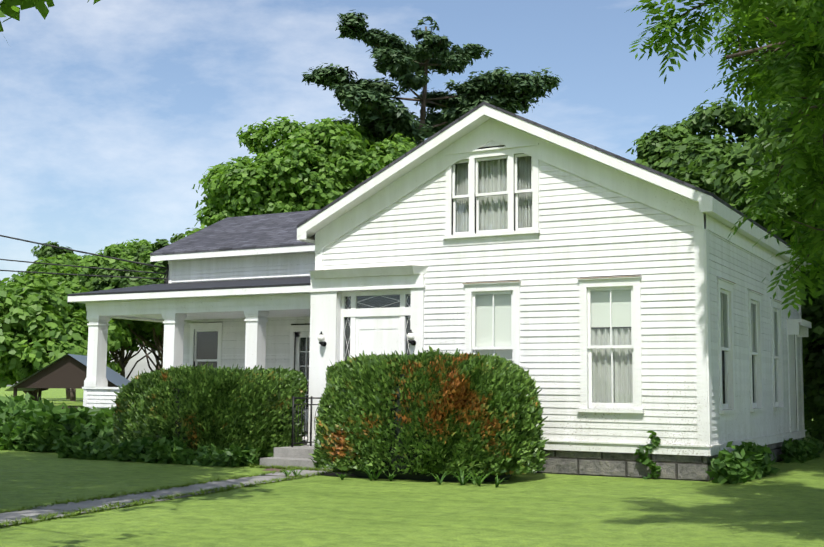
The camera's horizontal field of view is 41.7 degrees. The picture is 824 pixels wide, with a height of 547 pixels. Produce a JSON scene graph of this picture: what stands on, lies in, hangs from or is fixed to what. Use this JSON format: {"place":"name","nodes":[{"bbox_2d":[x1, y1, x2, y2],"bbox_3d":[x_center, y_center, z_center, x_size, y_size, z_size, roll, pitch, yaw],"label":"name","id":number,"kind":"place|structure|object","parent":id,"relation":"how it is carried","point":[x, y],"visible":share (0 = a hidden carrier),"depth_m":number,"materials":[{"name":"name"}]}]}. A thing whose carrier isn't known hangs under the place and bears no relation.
{"place":"outdoors","nodes":[
{"label":"outdoors","id":0,"kind":"place"},
{"bbox_2d":[66,388,69,398],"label":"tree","id":1,"kind":"object","parent":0,"point":[67,393],"visible":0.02,"depth_m":97.25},
{"bbox_2d":[85,258,167,369],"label":"tree foliage","id":2,"kind":"object","parent":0,"point":[144,329],"depth_m":54.17,"materials":[{"name":"green plant"}]},
{"bbox_2d":[119,228,199,371],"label":"tree foliage","id":3,"kind":"object","parent":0,"point":[160,244],"depth_m":70.57,"materials":[{"name":"green plant"}]},
{"bbox_2d":[192,115,416,228],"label":"maple","id":4,"kind":"object","parent":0,"point":[321,165],"depth_m":46.93,"materials":[{"name":"green plant"}]},
{"bbox_2d":[319,330,415,346],"bbox_3d":[-0.743,1.462,18.278,1.859,0.989,0.313,-3,-7,29],"label":"wall lantern","id":5,"kind":"object","parent":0,"point":[412,342],"visible":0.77,"depth_m":17.86,"materials":[{"name":"black metal"}]},
{"bbox_2d":[0,0,780,385],"label":"sky","id":6,"kind":"structure","parent":0,"point":[112,112],"materials":[{"name":"blue"}]},
{"bbox_2d":[0,386,823,546],"bbox_3d":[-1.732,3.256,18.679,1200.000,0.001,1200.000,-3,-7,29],"label":"lawn","id":7,"kind":"structure","parent":0,"point":[783,506],"depth_m":11.45,"materials":[{"name":"green plant"}]},
{"bbox_2d":[0,392,66,413],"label":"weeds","id":8,"kind":"object","parent":7,"relation":"on","point":[23,400],"depth_m":26.44,"materials":[{"name":"green plant"}]},
{"bbox_2d":[0,0,99,42],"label":"tree","id":9,"kind":"object","parent":7,"relation":"on","point":[10,8],"visible":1,"depth_m":10.65,"materials":[{"name":"green plant"}]},
{"bbox_2d":[0,400,115,451],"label":"porch weeds","id":10,"kind":"object","parent":7,"relation":"on","point":[30,429],"visible":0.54,"depth_m":20.74,"materials":[{"name":"green plant"}]},
{"bbox_2d":[13,355,117,408],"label":"shed frame","id":11,"kind":"object","parent":7,"relation":"on","point":[68,371],"visible":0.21,"depth_m":41.74,"materials":[{"name":"brown wood"}]},
{"bbox_2d":[5,354,129,390],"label":"shed roof","id":12,"kind":"structure","parent":11,"relation":"on","point":[114,377],"depth_m":42.70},
{"bbox_2d":[0,272,131,400],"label":"tree foliage","id":13,"kind":"object","parent":7,"relation":"on","point":[42,325],"depth_m":45.20,"materials":[{"name":"green plant"}]},
{"bbox_2d":[8,241,139,400],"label":"tree foliage","id":14,"kind":"object","parent":7,"relation":"on","point":[44,251],"depth_m":85.95,"materials":[{"name":"green plant"}]},
{"bbox_2d":[17,244,152,361],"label":"tree foliage","id":15,"kind":"object","parent":7,"relation":"on","point":[95,261],"depth_m":60.26,"materials":[{"name":"green plant"}]},
{"bbox_2d":[79,239,158,378],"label":"tree","id":16,"kind":"object","parent":7,"relation":"on","point":[123,360],"depth_m":79.82,"materials":[{"name":"green plant"}]},
{"bbox_2d":[52,430,261,466],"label":"ground cover plants","id":17,"kind":"object","parent":7,"relation":"on","point":[174,450],"visible":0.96,"depth_m":18.04,"materials":[{"name":"green plant"}]},
{"bbox_2d":[0,470,329,525],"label":"front walk","id":18,"kind":"structure","parent":7,"relation":"on","point":[67,507],"depth_m":12.32,"materials":[{"name":"concrete"}]},
{"bbox_2d":[137,227,204,340],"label":"tree foliage","id":19,"kind":"object","parent":7,"relation":"on","point":[146,254],"depth_m":62.59,"materials":[{"name":"green plant"}]},
{"bbox_2d":[0,463,348,527],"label":"walkway edge","id":20,"kind":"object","parent":7,"relation":"on","point":[27,520],"depth_m":12.47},
{"bbox_2d":[150,388,286,461],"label":"branches","id":21,"kind":"object","parent":7,"relation":"on","point":[179,432],"depth_m":18.65,"materials":[{"name":"brown wood"}]},
{"bbox_2d":[111,361,307,457],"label":"yew shoots","id":22,"kind":"object","parent":21,"relation":"attached to","point":[248,399],"visible":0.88,"depth_m":18.43,"materials":[{"name":"green plant"}]},
{"bbox_2d":[172,248,314,369],"bbox_3d":[-3.474,0.938,24.759,8.045,4.850,3.890,-13,-15,66],"label":"wing siding","id":23,"kind":"object","parent":7,"relation":"on","point":[277,328],"visible":0.04,"depth_m":23.82,"materials":[{"name":"white wood"}]},
{"bbox_2d":[0,235,168,283],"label":"service cables","id":24,"kind":"object","parent":23,"relation":"attached to","point":[166,278],"visible":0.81,"depth_m":26.24,"materials":[{"name":"black plastic"}]},
{"bbox_2d":[150,209,320,255],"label":"wing roof","id":25,"kind":"structure","parent":23,"relation":"on","point":[256,231],"depth_m":25.08,"materials":[{"name":"grey"}]},
{"bbox_2d":[193,263,314,408],"bbox_3d":[-1.666,1.841,25.488,6.350,4.260,4.780,-3,-7,29],"label":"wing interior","id":26,"kind":"object","parent":23,"relation":"attached to","point":[209,351],"depth_m":24.32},
{"bbox_2d":[196,332,309,408],"bbox_3d":[-3.411,2.090,23.609,3.345,1.690,0.035,-3,-7,29],"label":"wing glass","id":27,"kind":"object","parent":26,"relation":"in","point":[217,348],"visible":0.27,"depth_m":24.25,"materials":[{"name":"glass"}]},
{"bbox_2d":[260,443,340,470],"bbox_3d":[-1.444,3.105,18.178,3.600,0.400,2.620,-3,-7,29],"label":"stoop","id":28,"kind":"object","parent":7,"relation":"on","point":[297,456],"visible":0.19,"depth_m":17.23,"materials":[{"name":"concrete"}]},
{"bbox_2d":[291,396,320,446],"bbox_3d":[-1.731,2.485,18.190,0.024,0.830,0.964,-3,-7,29],"label":"stoop railing","id":29,"kind":"object","parent":28,"relation":"on","point":[293,423],"visible":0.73,"depth_m":18.02,"materials":[{"name":"black metal"}]},
{"bbox_2d":[264,468,354,475],"bbox_3d":[-1.285,2.993,16.203,2.600,0.001,0.680,-3,-7,29],"label":"soil bed","id":30,"kind":"object","parent":7,"relation":"on","point":[330,474],"visible":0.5,"depth_m":16.15,"materials":[{"name":"brown soil"}]},
{"bbox_2d":[340,374,524,481],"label":"branches","id":31,"kind":"object","parent":7,"relation":"on","point":[415,475],"visible":0.06,"depth_m":15.15,"materials":[{"name":"brown wood"}]},
{"bbox_2d":[309,346,549,475],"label":"yew shoots","id":32,"kind":"object","parent":31,"relation":"attached to","point":[462,422],"visible":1,"depth_m":15.07,"materials":[{"name":"green plant"}]},
{"bbox_2d":[278,431,772,486],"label":"plants","id":33,"kind":"object","parent":7,"relation":"on","point":[650,464],"visible":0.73,"depth_m":15.17,"materials":[{"name":"green plant"}]},
{"bbox_2d":[368,153,803,438],"bbox_3d":[3.230,0.630,20.829,6.820,5.780,7.840,-3,-7,29],"label":"interior","id":34,"kind":"object","parent":7,"relation":"on","point":[723,370],"depth_m":17.45,"materials":[{"name":"black"}]},
{"bbox_2d":[456,156,722,402],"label":"curtains","id":35,"kind":"object","parent":34,"relation":"on","point":[597,371],"depth_m":17.39,"materials":[{"name":"white fabric"}]},
{"bbox_2d":[531,438,801,481],"bbox_3d":[3.176,3.464,20.483,6.760,0.670,7.880,-3,-7,29],"label":"foundation","id":36,"kind":"object","parent":7,"relation":"on","point":[628,465],"visible":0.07,"depth_m":16.07,"materials":[{"name":"stone"}]},
{"bbox_2d":[68,105,811,455],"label":"house trim","id":37,"kind":"structure","parent":36,"relation":"on","point":[320,301],"depth_m":18.05,"materials":[{"name":"paint"}]},
{"bbox_2d":[87,389,119,408],"bbox_3d":[-4.645,2.898,21.488,5.020,1.132,0.017,-3,-7,29],"label":"porch knee wall siding","id":38,"kind":"object","parent":37,"relation":"attached to","point":[100,398],"visible":0.19,"depth_m":22.55,"materials":[{"name":"paint"}]},
{"bbox_2d":[67,276,310,295],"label":"porch roof","id":39,"kind":"structure","parent":37,"relation":"on","point":[251,283],"depth_m":22.21,"materials":[{"name":"grey"}]},
{"bbox_2d":[345,294,430,360],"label":"glass windows","id":40,"kind":"structure","parent":37,"relation":"attached to","point":[379,304],"depth_m":18.55,"materials":[{"name":"glass"}]},
{"bbox_2d":[318,333,414,341],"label":"sconce globes","id":41,"kind":"object","parent":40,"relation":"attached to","point":[410,336],"visible":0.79,"depth_m":17.79,"materials":[{"name":"white glass"}]},
{"bbox_2d":[297,102,796,250],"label":"roof","id":42,"kind":"structure","parent":37,"relation":"on","point":[553,131],"depth_m":17.22,"materials":[{"name":"white wood"}]},
{"bbox_2d":[476,289,630,359],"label":"window blinds","id":43,"kind":"object","parent":37,"relation":"attached to","point":[481,306],"depth_m":17.27,"materials":[{"name":"white fabric"}]},
{"bbox_2d":[334,265,780,301],"bbox_3d":[3.002,0.071,17.953,9.091,0.328,3.975,2,-6,-10],"label":"cap flashing","id":44,"kind":"object","parent":37,"relation":"on","point":[581,278],"visible":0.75,"depth_m":17.04,"materials":[{"name":"white wood"}]},
{"bbox_2d":[322,140,802,444],"bbox_3d":[3.203,0.456,20.796,6.855,5.102,7.958,-3,-7,29],"label":"siding","id":45,"kind":"object","parent":37,"relation":"attached to","point":[549,339],"visible":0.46,"depth_m":16.77,"materials":[{"name":"paint"}]},
{"bbox_2d":[456,156,776,402],"bbox_3d":[4.395,0.172,17.884,6.864,3.900,2.830,3,-7,-25],"label":"glass","id":46,"kind":"object","parent":37,"relation":"attached to","point":[591,295],"visible":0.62,"depth_m":17.25,"materials":[{"name":"glass"}]},
{"bbox_2d":[626,97,765,177],"bbox_3d":[8.986,-0.201,36.860,8.801,11.550,7.957,-3,-7,29],"label":"tree foliage","id":47,"kind":"object","parent":7,"relation":"on","point":[666,150],"depth_m":35.67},
{"bbox_2d":[659,125,778,197],"bbox_3d":[10.474,0.042,29.742,7.634,9.588,7.677,-3,-7,29],"label":"tree foliage","id":48,"kind":"object","parent":7,"relation":"on","point":[701,167],"depth_m":29.33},
{"bbox_2d":[705,441,779,484],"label":"wall weeds","id":49,"kind":"object","parent":7,"relation":"on","point":[725,461],"depth_m":15.52,"materials":[{"name":"green plant"}]},
{"bbox_2d":[760,116,814,154],"bbox_3d":[13.385,-1.515,24.951,9.901,11.728,8.874,-3,-7,29],"label":"branch","id":50,"kind":"object","parent":7,"relation":"on","point":[783,137],"depth_m":25.45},
{"bbox_2d":[779,437,822,462],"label":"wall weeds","id":51,"kind":"object","parent":7,"relation":"on","point":[800,451],"depth_m":20.04,"materials":[{"name":"green plant"}]},
{"bbox_2d":[801,281,823,341],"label":"tree","id":52,"kind":"object","parent":7,"relation":"on","point":[819,330],"visible":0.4,"depth_m":22.87,"materials":[{"name":"green plant"}]},
{"bbox_2d":[801,270,823,354],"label":"tree","id":53,"kind":"object","parent":7,"relation":"on","point":[812,313],"depth_m":23.15,"materials":[{"name":"green plant"}]},
{"bbox_2d":[802,286,823,449],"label":"shrubs","id":54,"kind":"object","parent":7,"relation":"on","point":[813,375],"visible":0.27,"depth_m":23.86,"materials":[{"name":"green plant"}]},
{"bbox_2d":[802,261,823,291],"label":"tree","id":55,"kind":"object","parent":7,"relation":"on","point":[807,275],"visible":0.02,"depth_m":24.82,"materials":[{"name":"green plant"}]},
{"bbox_2d":[301,9,561,151],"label":"white pine","id":56,"kind":"object","parent":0,"point":[394,55],"depth_m":54.73,"materials":[{"name":"plant"}]},
{"bbox_2d":[627,0,823,318],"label":"walnut","id":57,"kind":"object","parent":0,"point":[797,72],"depth_m":10.00,"materials":[{"name":"green plant"}]},
{"bbox_2d":[748,125,765,143],"bbox_3d":[13.995,-0.567,34.800,8.344,11.944,8.603,-3,-7,29],"label":"foliage","id":58,"kind":"object","parent":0,"point":[760,130],"depth_m":33.25,"materials":[{"name":"green plant"}]},
{"bbox_2d":[705,96,823,273],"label":"foliage","id":59,"kind":"object","parent":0,"point":[732,187],"visible":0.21,"depth_m":25.07,"materials":[{"name":"green plant"}]},
{"bbox_2d":[729,0,823,143],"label":"tree","id":60,"kind":"object","parent":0,"point":[784,3],"visible":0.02,"depth_m":13.62,"materials":[{"name":"green plant"}]}
]}

